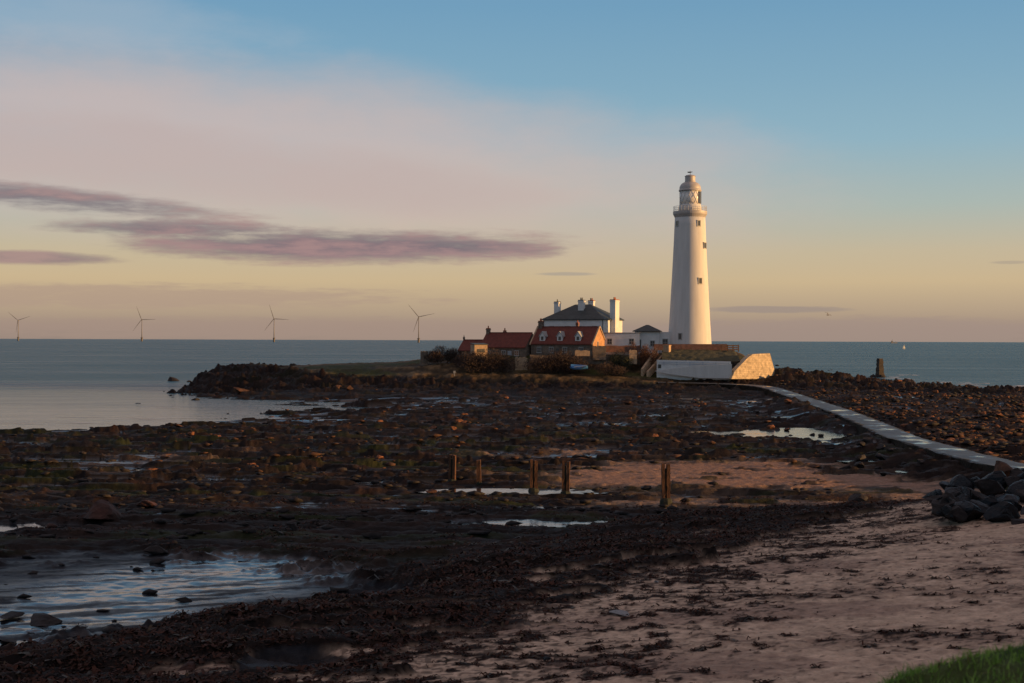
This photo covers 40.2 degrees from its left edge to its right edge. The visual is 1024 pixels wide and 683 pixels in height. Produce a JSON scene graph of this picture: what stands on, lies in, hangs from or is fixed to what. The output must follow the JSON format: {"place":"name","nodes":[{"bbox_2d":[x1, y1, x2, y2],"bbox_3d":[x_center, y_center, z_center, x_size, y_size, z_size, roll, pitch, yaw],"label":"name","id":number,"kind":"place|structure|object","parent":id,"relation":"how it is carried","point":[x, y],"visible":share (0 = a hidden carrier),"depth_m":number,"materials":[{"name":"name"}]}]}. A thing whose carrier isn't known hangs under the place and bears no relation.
{"place":"outdoors","nodes":[
{"label":"outdoors","id":0,"kind":"place"},
{"bbox_2d":[0,522,81,531],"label":"water","id":1,"kind":"structure","parent":0,"point":[6,527],"depth_m":74.67,"materials":[{"name":"grey liquid"}]},
{"bbox_2d":[274,659,324,665],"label":"water","id":2,"kind":"structure","parent":0,"point":[315,661],"depth_m":40.10,"materials":[{"name":"grey liquid"}]},
{"bbox_2d":[415,488,605,494],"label":"water","id":3,"kind":"structure","parent":0,"point":[509,490],"depth_m":92.71,"materials":[{"name":"grey liquid"}]},
{"bbox_2d":[528,459,538,491],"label":"groyne post","id":4,"kind":"object","parent":3,"relation":"in","point":[533,468],"visible":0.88,"depth_m":92.60,"materials":[{"name":"wood"}]},
{"bbox_2d":[561,461,570,494],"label":"groyne post","id":5,"kind":"object","parent":3,"relation":"in","point":[565,483],"visible":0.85,"depth_m":91.06,"materials":[{"name":"wood"}]},
{"bbox_2d":[0,352,1023,682],"bbox_3d":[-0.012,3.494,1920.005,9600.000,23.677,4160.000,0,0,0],"label":"ground","id":6,"kind":"structure","parent":0,"point":[82,584],"depth_m":68.73,"materials":[{"name":"sand"}]},
{"bbox_2d":[0,638,16,644],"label":"rock","id":7,"kind":"object","parent":6,"relation":"on","point":[7,641],"visible":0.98,"depth_m":45.57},
{"bbox_2d":[0,611,24,618],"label":"rock","id":8,"kind":"object","parent":6,"relation":"on","point":[11,614],"visible":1,"depth_m":49.78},
{"bbox_2d":[30,613,62,626],"bbox_3d":[-16.337,9.804,49.116,1.109,0.421,1.376,0,0,-11],"label":"rock","id":9,"kind":"object","parent":6,"relation":"on","point":[41,619],"visible":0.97,"depth_m":48.94,"materials":[{"name":"stone"}]},
{"bbox_2d":[45,523,57,528],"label":"rock","id":10,"kind":"object","parent":6,"relation":"on","point":[49,525],"visible":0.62,"depth_m":73.49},
{"bbox_2d":[83,499,121,519],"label":"rock","id":11,"kind":"object","parent":6,"relation":"on","point":[103,509],"visible":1,"depth_m":75.14,"materials":[{"name":"stone"}]},
{"bbox_2d":[136,500,156,507],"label":"rock","id":12,"kind":"object","parent":6,"relation":"on","point":[146,503],"visible":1,"depth_m":81.52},
{"bbox_2d":[143,545,168,554],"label":"rock","id":13,"kind":"object","parent":6,"relation":"on","point":[156,550],"visible":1,"depth_m":64.04,"materials":[{"name":"stone"}]},
{"bbox_2d":[4,540,349,633],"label":"pool stones","id":14,"kind":"object","parent":6,"relation":"on","point":[107,629],"visible":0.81,"depth_m":54.67,"materials":[{"name":"stone"}]},
{"bbox_2d":[178,661,195,670],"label":"rock","id":15,"kind":"object","parent":6,"relation":"on","point":[189,665],"visible":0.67,"depth_m":38.54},
{"bbox_2d":[233,387,248,392],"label":"sea rock","id":16,"kind":"object","parent":6,"relation":"on","point":[238,390],"visible":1,"depth_m":271.50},
{"bbox_2d":[289,522,296,530],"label":"rock","id":17,"kind":"object","parent":6,"relation":"on","point":[293,526],"visible":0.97,"depth_m":71.49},
{"bbox_2d":[0,395,846,539],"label":"reef stones","id":18,"kind":"object","parent":6,"relation":"on","point":[369,535],"visible":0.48,"depth_m":85.76,"materials":[{"name":"stone"}]},
{"bbox_2d":[420,350,427,365],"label":"garden wall","id":19,"kind":"structure","parent":6,"relation":"on","point":[423,362],"depth_m":297.00,"materials":[{"name":"stone"}]},
{"bbox_2d":[426,489,436,493],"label":"rock","id":20,"kind":"object","parent":6,"relation":"on","point":[430,491],"visible":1,"depth_m":89.62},
{"bbox_2d":[423,346,462,363],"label":"bush","id":21,"kind":"object","parent":6,"relation":"on","point":[437,356],"visible":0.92,"depth_m":297.27,"materials":[{"name":"plant"}]},
{"bbox_2d":[447,454,455,481],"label":"groyne post","id":22,"kind":"object","parent":6,"relation":"on","point":[452,471],"visible":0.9,"depth_m":98.94,"materials":[{"name":"wood"}]},
{"bbox_2d":[452,352,476,366],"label":"bush","id":23,"kind":"object","parent":6,"relation":"on","point":[457,361],"visible":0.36,"depth_m":293.01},
{"bbox_2d":[457,337,482,355],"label":"cottage","id":24,"kind":"structure","parent":6,"relation":"on","point":[465,347],"depth_m":310.13,"materials":[{"name":"stone"}]},
{"bbox_2d":[470,343,487,357],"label":"shed","id":25,"kind":"structure","parent":6,"relation":"on","point":[480,347],"depth_m":295.94,"materials":[{"name":"stone"}]},
{"bbox_2d":[476,459,481,485],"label":"groyne post","id":26,"kind":"object","parent":6,"relation":"on","point":[478,471],"visible":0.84,"depth_m":97.86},
{"bbox_2d":[458,348,519,372],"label":"bush","id":27,"kind":"object","parent":6,"relation":"on","point":[487,361],"visible":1,"depth_m":289.42,"materials":[{"name":"plant"}]},
{"bbox_2d":[151,379,843,471],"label":"reef stones","id":28,"kind":"object","parent":6,"relation":"on","point":[314,454],"visible":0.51,"depth_m":133.67,"materials":[{"name":"stone"}]},
{"bbox_2d":[481,326,532,356],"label":"cottage","id":29,"kind":"structure","parent":6,"relation":"on","point":[504,342],"depth_m":304.10,"materials":[{"name":"tile"}]},
{"bbox_2d":[0,489,1023,682],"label":"seaweed","id":30,"kind":"object","parent":6,"relation":"on","point":[211,678],"visible":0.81,"depth_m":44.93,"materials":[{"name":"plant"}]},
{"bbox_2d":[515,357,526,369],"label":"stone hut","id":31,"kind":"object","parent":6,"relation":"on","point":[520,362],"visible":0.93,"depth_m":291.00,"materials":[{"name":"stone"}]},
{"bbox_2d":[521,349,591,373],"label":"bush","id":32,"kind":"object","parent":6,"relation":"on","point":[547,363],"visible":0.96,"depth_m":288.55,"materials":[{"name":"plant"}]},
{"bbox_2d":[529,318,604,354],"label":"cottage","id":33,"kind":"structure","parent":6,"relation":"on","point":[551,339],"depth_m":299.69,"materials":[{"name":"tile"}]},
{"bbox_2d":[570,364,587,369],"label":"rowing boat","id":34,"kind":"object","parent":6,"relation":"on","point":[577,367],"visible":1,"depth_m":285.43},
{"bbox_2d":[575,350,589,355],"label":"garden wall","id":35,"kind":"structure","parent":6,"relation":"on","point":[582,353],"depth_m":290.00,"materials":[{"name":"stone"}]},
{"bbox_2d":[542,297,623,331],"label":"house","id":36,"kind":"structure","parent":6,"relation":"on","point":[590,313],"depth_m":312.01,"materials":[{"name":"paint"}]},
{"bbox_2d":[530,355,639,363],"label":"garden wall","id":37,"kind":"structure","parent":6,"relation":"on","point":[589,359],"depth_m":292.50,"materials":[{"name":"stone"}]},
{"bbox_2d":[593,346,605,359],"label":"garden wall","id":38,"kind":"structure","parent":6,"relation":"on","point":[599,352],"depth_m":291.50,"materials":[{"name":"stone"}]},
{"bbox_2d":[594,361,629,376],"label":"bush","id":39,"kind":"object","parent":6,"relation":"on","point":[610,369],"visible":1,"depth_m":286.18,"materials":[{"name":"plant"}]},
{"bbox_2d":[609,610,628,615],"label":"stone","id":40,"kind":"object","parent":6,"relation":"on","point":[620,612],"visible":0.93,"depth_m":43.44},
{"bbox_2d":[608,350,632,368],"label":"bush","id":41,"kind":"object","parent":6,"relation":"on","point":[614,359],"visible":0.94,"depth_m":291.31,"materials":[{"name":"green plant"}]},
{"bbox_2d":[603,332,639,354],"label":"annexe","id":42,"kind":"structure","parent":6,"relation":"on","point":[618,338],"depth_m":300.71,"materials":[{"name":"paint"}]},
{"bbox_2d":[606,338,612,344],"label":"window","id":43,"kind":"structure","parent":42,"relation":"in","point":[609,340],"depth_m":300.96,"materials":[{"name":"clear glass"}]},
{"bbox_2d":[606,345,639,351],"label":"garden wall","id":44,"kind":"structure","parent":6,"relation":"on","point":[625,348],"depth_m":299.00,"materials":[{"name":"red brick"}]},
{"bbox_2d":[629,350,636,363],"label":"stone hut","id":45,"kind":"object","parent":6,"relation":"on","point":[633,354],"visible":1,"depth_m":291.00,"materials":[{"name":"stone"}]},
{"bbox_2d":[630,340,639,364],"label":"hedge","id":46,"kind":"object","parent":6,"relation":"on","point":[632,345],"visible":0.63,"depth_m":293.36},
{"bbox_2d":[641,350,656,375],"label":"stair wall","id":47,"kind":"structure","parent":6,"relation":"on","point":[646,366],"depth_m":289.96,"materials":[{"name":"stone"}]},
{"bbox_2d":[640,343,659,366],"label":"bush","id":48,"kind":"object","parent":6,"relation":"on","point":[644,356],"visible":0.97,"depth_m":291.85,"materials":[{"name":"plant"}]},
{"bbox_2d":[632,325,670,353],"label":"pavilion","id":49,"kind":"structure","parent":6,"relation":"on","point":[650,336],"depth_m":301.70,"materials":[{"name":"paint"}]},
{"bbox_2d":[650,340,654,346],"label":"window","id":50,"kind":"structure","parent":49,"relation":"in","point":[652,342],"depth_m":301.55,"materials":[{"name":"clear glass"}]},
{"bbox_2d":[662,339,667,343],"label":"window","id":51,"kind":"structure","parent":49,"relation":"in","point":[664,341],"depth_m":301.70,"materials":[{"name":"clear glass"}]},
{"bbox_2d":[646,355,661,376],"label":"stair wall","id":52,"kind":"structure","parent":6,"relation":"on","point":[651,370],"depth_m":289.31,"materials":[{"name":"concrete"}]},
{"bbox_2d":[659,463,671,504],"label":"groyne post","id":53,"kind":"object","parent":6,"relation":"on","point":[666,499],"visible":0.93,"depth_m":85.02,"materials":[{"name":"wood"}]},
{"bbox_2d":[662,345,671,351],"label":"gate pier","id":54,"kind":"structure","parent":6,"relation":"on","point":[666,348],"depth_m":293.51,"materials":[{"name":"stone"}]},
{"bbox_2d":[654,344,726,349],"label":"garden wall","id":55,"kind":"structure","parent":6,"relation":"on","point":[695,346],"depth_m":297.45,"materials":[{"name":"red brick"}]},
{"bbox_2d":[657,360,730,379],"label":"retaining wall","id":56,"kind":"structure","parent":6,"relation":"on","point":[665,364],"depth_m":286.21,"materials":[{"name":"concrete"}]},
{"bbox_2d":[657,364,731,377],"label":"ramp wall","id":57,"kind":"structure","parent":6,"relation":"on","point":[714,371],"depth_m":283.75,"materials":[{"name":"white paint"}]},
{"bbox_2d":[727,353,774,378],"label":"sea wall","id":58,"kind":"structure","parent":6,"relation":"on","point":[755,366],"depth_m":286.69,"materials":[{"name":"stone"}]},
{"bbox_2d":[657,382,1023,472],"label":"causeway","id":59,"kind":"structure","parent":6,"relation":"on","point":[966,458],"depth_m":141.46,"materials":[{"name":"concrete"}]},
{"bbox_2d":[848,493,867,502],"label":"rock","id":60,"kind":"object","parent":6,"relation":"on","point":[859,497],"visible":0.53,"depth_m":85.98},
{"bbox_2d":[854,461,864,467],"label":"reef boulder","id":61,"kind":"object","parent":6,"relation":"on","point":[859,464],"visible":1,"depth_m":108.35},
{"bbox_2d":[855,455,865,461],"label":"reef boulder","id":62,"kind":"object","parent":6,"relation":"on","point":[861,458],"visible":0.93,"depth_m":115.26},
{"bbox_2d":[856,442,864,445],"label":"reef boulder","id":63,"kind":"object","parent":6,"relation":"on","point":[861,443],"visible":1,"depth_m":125.29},
{"bbox_2d":[876,443,884,449],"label":"reef boulder","id":64,"kind":"object","parent":6,"relation":"on","point":[880,446],"visible":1,"depth_m":124.86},
{"bbox_2d":[875,358,885,377],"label":"beacon","id":65,"kind":"object","parent":6,"relation":"on","point":[880,368],"visible":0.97,"depth_m":429.31,"materials":[{"name":"stone"}]},
{"bbox_2d":[875,453,888,458],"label":"reef boulder","id":66,"kind":"object","parent":6,"relation":"on","point":[880,456],"visible":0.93,"depth_m":117.91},
{"bbox_2d":[880,472,897,475],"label":"reef boulder","id":67,"kind":"object","parent":6,"relation":"on","point":[884,473],"visible":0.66,"depth_m":105.64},
{"bbox_2d":[764,365,1023,462],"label":"reef stones","id":68,"kind":"object","parent":6,"relation":"on","point":[977,441],"visible":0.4,"depth_m":175.99,"materials":[{"name":"stone"}]},
{"bbox_2d":[908,462,920,465],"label":"reef boulder","id":69,"kind":"object","parent":6,"relation":"on","point":[915,463],"visible":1,"depth_m":108.76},
{"bbox_2d":[922,489,941,498],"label":"boulder","id":70,"kind":"object","parent":6,"relation":"on","point":[936,492],"visible":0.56,"depth_m":65.47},
{"bbox_2d":[871,641,1023,682],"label":"grass","id":71,"kind":"structure","parent":6,"relation":"on","point":[910,672],"depth_m":7.26,"materials":[{"name":"plant"}]},
{"bbox_2d":[944,487,962,492],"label":"boulder","id":72,"kind":"object","parent":6,"relation":"on","point":[950,489],"visible":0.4,"depth_m":65.62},
{"bbox_2d":[950,491,961,496],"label":"boulder","id":73,"kind":"object","parent":72,"relation":"on","point":[956,493],"visible":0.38,"depth_m":64.99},
{"bbox_2d":[945,505,967,522],"bbox_3d":[19.761,7.719,62.667,0.785,0.762,0.983,0,0,-22],"label":"boulder","id":74,"kind":"object","parent":6,"relation":"on","point":[960,515],"visible":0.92,"depth_m":62.32,"materials":[{"name":"stone"}]},
{"bbox_2d":[936,511,944,516],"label":"boulder","id":75,"kind":"object","parent":74,"relation":"on","point":[940,514],"visible":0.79,"depth_m":62.78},
{"bbox_2d":[931,496,953,515],"bbox_3d":[19.578,7.453,63.619,1.438,0.954,1.364,4,-4,-18],"label":"boulder","id":76,"kind":"object","parent":74,"relation":"on","point":[943,500],"visible":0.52,"depth_m":63.16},
{"bbox_2d":[931,499,955,514],"bbox_3d":[19.473,7.471,63.261,1.034,0.774,1.265,3,1,40],"label":"boulder","id":77,"kind":"object","parent":76,"relation":"on","point":[936,505],"visible":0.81,"depth_m":63.01,"materials":[{"name":"stone"}]},
{"bbox_2d":[940,505,957,521],"bbox_3d":[19.516,7.680,62.740,0.910,0.777,0.769,0,0,29],"label":"boulder","id":78,"kind":"object","parent":74,"relation":"on","point":[945,509],"visible":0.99,"depth_m":62.51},
{"bbox_2d":[949,474,974,489],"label":"boulder","id":79,"kind":"object","parent":6,"relation":"on","point":[961,480],"visible":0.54,"depth_m":67.33,"materials":[{"name":"stone"}]},
{"bbox_2d":[939,481,949,489],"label":"boulder","id":80,"kind":"object","parent":79,"relation":"on","point":[943,484],"visible":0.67,"depth_m":67.62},
{"bbox_2d":[957,493,971,500],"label":"boulder","id":81,"kind":"object","parent":6,"relation":"on","point":[963,497],"visible":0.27,"depth_m":64.42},
{"bbox_2d":[963,486,974,495],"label":"boulder","id":82,"kind":"object","parent":6,"relation":"on","point":[966,490],"visible":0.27,"depth_m":65.64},
{"bbox_2d":[957,501,983,522],"bbox_3d":[20.637,7.759,63.033,1.276,1.188,1.113,0,0,-39],"label":"boulder","id":83,"kind":"object","parent":6,"relation":"on","point":[972,511],"visible":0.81,"depth_m":62.68,"materials":[{"name":"stone"}]},
{"bbox_2d":[974,479,1004,494],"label":"boulder","id":84,"kind":"object","parent":83,"relation":"on","point":[987,487],"visible":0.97,"depth_m":66.61,"materials":[{"name":"stone"}]},
{"bbox_2d":[1004,479,1023,493],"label":"boulder","id":85,"kind":"object","parent":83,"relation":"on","point":[1019,484],"visible":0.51,"depth_m":66.38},
{"bbox_2d":[970,476,979,488],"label":"boulder","id":86,"kind":"object","parent":6,"relation":"on","point":[973,479],"visible":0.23,"depth_m":68.61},
{"bbox_2d":[969,499,989,512],"bbox_3d":[21.236,7.490,63.407,0.960,0.585,0.808,0,0,-3],"label":"boulder","id":87,"kind":"object","parent":6,"relation":"on","point":[983,507],"visible":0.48,"depth_m":63.36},
{"bbox_2d":[978,495,996,505],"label":"boulder","id":88,"kind":"object","parent":6,"relation":"on","point":[989,500],"visible":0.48,"depth_m":64.15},
{"bbox_2d":[982,471,1006,488],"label":"boulder","id":89,"kind":"object","parent":6,"relation":"on","point":[998,476],"visible":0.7,"depth_m":69.16,"materials":[{"name":"stone"}]},
{"bbox_2d":[983,501,1020,522],"bbox_3d":[21.697,7.649,61.959,1.227,1.242,1.562,0,0,43],"label":"boulder","id":90,"kind":"object","parent":6,"relation":"on","point":[1005,511],"visible":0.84,"depth_m":61.62,"materials":[{"name":"stone"}]},
{"bbox_2d":[993,460,1012,476],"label":"boulder","id":91,"kind":"object","parent":6,"relation":"on","point":[1005,468],"visible":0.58,"depth_m":71.50,"materials":[{"name":"stone"}]},
{"bbox_2d":[996,494,1019,503],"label":"boulder","id":92,"kind":"object","parent":6,"relation":"on","point":[1009,498],"visible":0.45,"depth_m":64.03,"materials":[{"name":"stone"}]},
{"bbox_2d":[969,489,987,499],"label":"boulder","id":93,"kind":"object","parent":92,"relation":"on","point":[975,495],"visible":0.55,"depth_m":64.49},
{"bbox_2d":[1003,476,1021,486],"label":"boulder","id":94,"kind":"object","parent":6,"relation":"on","point":[1009,480],"visible":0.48,"depth_m":68.46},
{"bbox_2d":[1010,502,1021,510],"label":"boulder","id":95,"kind":"object","parent":6,"relation":"on","point":[1017,505],"visible":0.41,"depth_m":63.56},
{"bbox_2d":[1010,518,1023,524],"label":"boulder","id":96,"kind":"object","parent":6,"relation":"on","point":[1016,521],"visible":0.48,"depth_m":60.73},
{"bbox_2d":[1014,489,1023,502],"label":"boulder","id":97,"kind":"object","parent":6,"relation":"on","point":[1019,493],"visible":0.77,"depth_m":65.35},
{"bbox_2d":[1016,472,1023,478],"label":"boulder","id":98,"kind":"object","parent":6,"relation":"on","point":[1021,475],"visible":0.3,"depth_m":68.53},
{"bbox_2d":[1009,468,1023,475],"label":"boulder","id":99,"kind":"object","parent":98,"relation":"on","point":[1015,471],"visible":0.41,"depth_m":69.24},
{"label":"boulder","id":100,"kind":"object","parent":6,"relation":"on","visible":0},
{"bbox_2d":[925,495,946,502],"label":"boulder","id":101,"kind":"object","parent":100,"relation":"on","point":[929,498],"visible":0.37,"depth_m":64.35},
{"bbox_2d":[0,339,1023,429],"bbox_3d":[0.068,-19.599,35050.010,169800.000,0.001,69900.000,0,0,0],"label":"sea","id":102,"kind":"structure","parent":0,"point":[57,384],"depth_m":617.40,"materials":[{"name":"blue liquid"}]},
{"bbox_2d":[12,315,29,340],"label":"wind turbine","id":103,"kind":"object","parent":102,"relation":"on","point":[18,327],"visible":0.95,"depth_m":7096.67,"materials":[{"name":"paint"}]},
{"bbox_2d":[135,306,154,340],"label":"wind turbine","id":104,"kind":"object","parent":102,"relation":"on","point":[141,326],"visible":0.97,"depth_m":6493.60,"materials":[{"name":"paint"}]},
{"bbox_2d":[168,377,178,380],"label":"sea rock","id":105,"kind":"object","parent":102,"relation":"in","point":[172,379],"visible":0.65,"depth_m":366.59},
{"bbox_2d":[411,308,430,342],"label":"wind turbine","id":106,"kind":"object","parent":102,"relation":"on","point":[418,338],"visible":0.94,"depth_m":5695.91,"materials":[{"name":"paint"}]},
{"bbox_2d":[0,0,1023,341],"label":"sky","id":107,"kind":"structure","parent":0,"point":[343,168],"materials":[{"name":"blue"}]},
{"bbox_2d":[450,519,607,526],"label":"water","id":108,"kind":"structure","parent":0,"point":[547,523],"depth_m":77.06,"materials":[{"name":"grey liquid"}]},
{"bbox_2d":[662,349,739,361],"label":"terrain","id":109,"kind":"structure","parent":0,"point":[703,355],"depth_m":290.38,"materials":[{"name":"plant"}]},
{"bbox_2d":[669,172,710,343],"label":"lighthouse","id":110,"kind":"object","parent":109,"relation":"on","point":[689,320],"visible":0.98,"depth_m":299.82,"materials":[{"name":"white paint"}]},
{"bbox_2d":[721,345,738,351],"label":"fence","id":111,"kind":"object","parent":109,"relation":"on","point":[727,347],"visible":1,"depth_m":294.77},
{"bbox_2d":[677,431,739,434],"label":"water","id":112,"kind":"structure","parent":0,"point":[721,432],"depth_m":157.37,"materials":[{"name":"grey liquid"}]},
{"bbox_2d":[739,428,858,443],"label":"water","id":113,"kind":"structure","parent":0,"point":[804,433],"depth_m":154.70,"materials":[{"name":"grey liquid"}]},
{"bbox_2d":[835,459,879,461],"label":"water","id":114,"kind":"structure","parent":0,"point":[872,460],"depth_m":118.16,"materials":[{"name":"grey liquid"}]},
{"bbox_2d":[895,470,926,472],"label":"water","id":115,"kind":"structure","parent":0,"point":[918,471],"depth_m":107.30,"materials":[{"name":"grey liquid"}]},
{"bbox_2d":[892,653,990,682],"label":"dry grass","id":116,"kind":"structure","parent":0,"point":[941,662],"depth_m":7.26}
]}

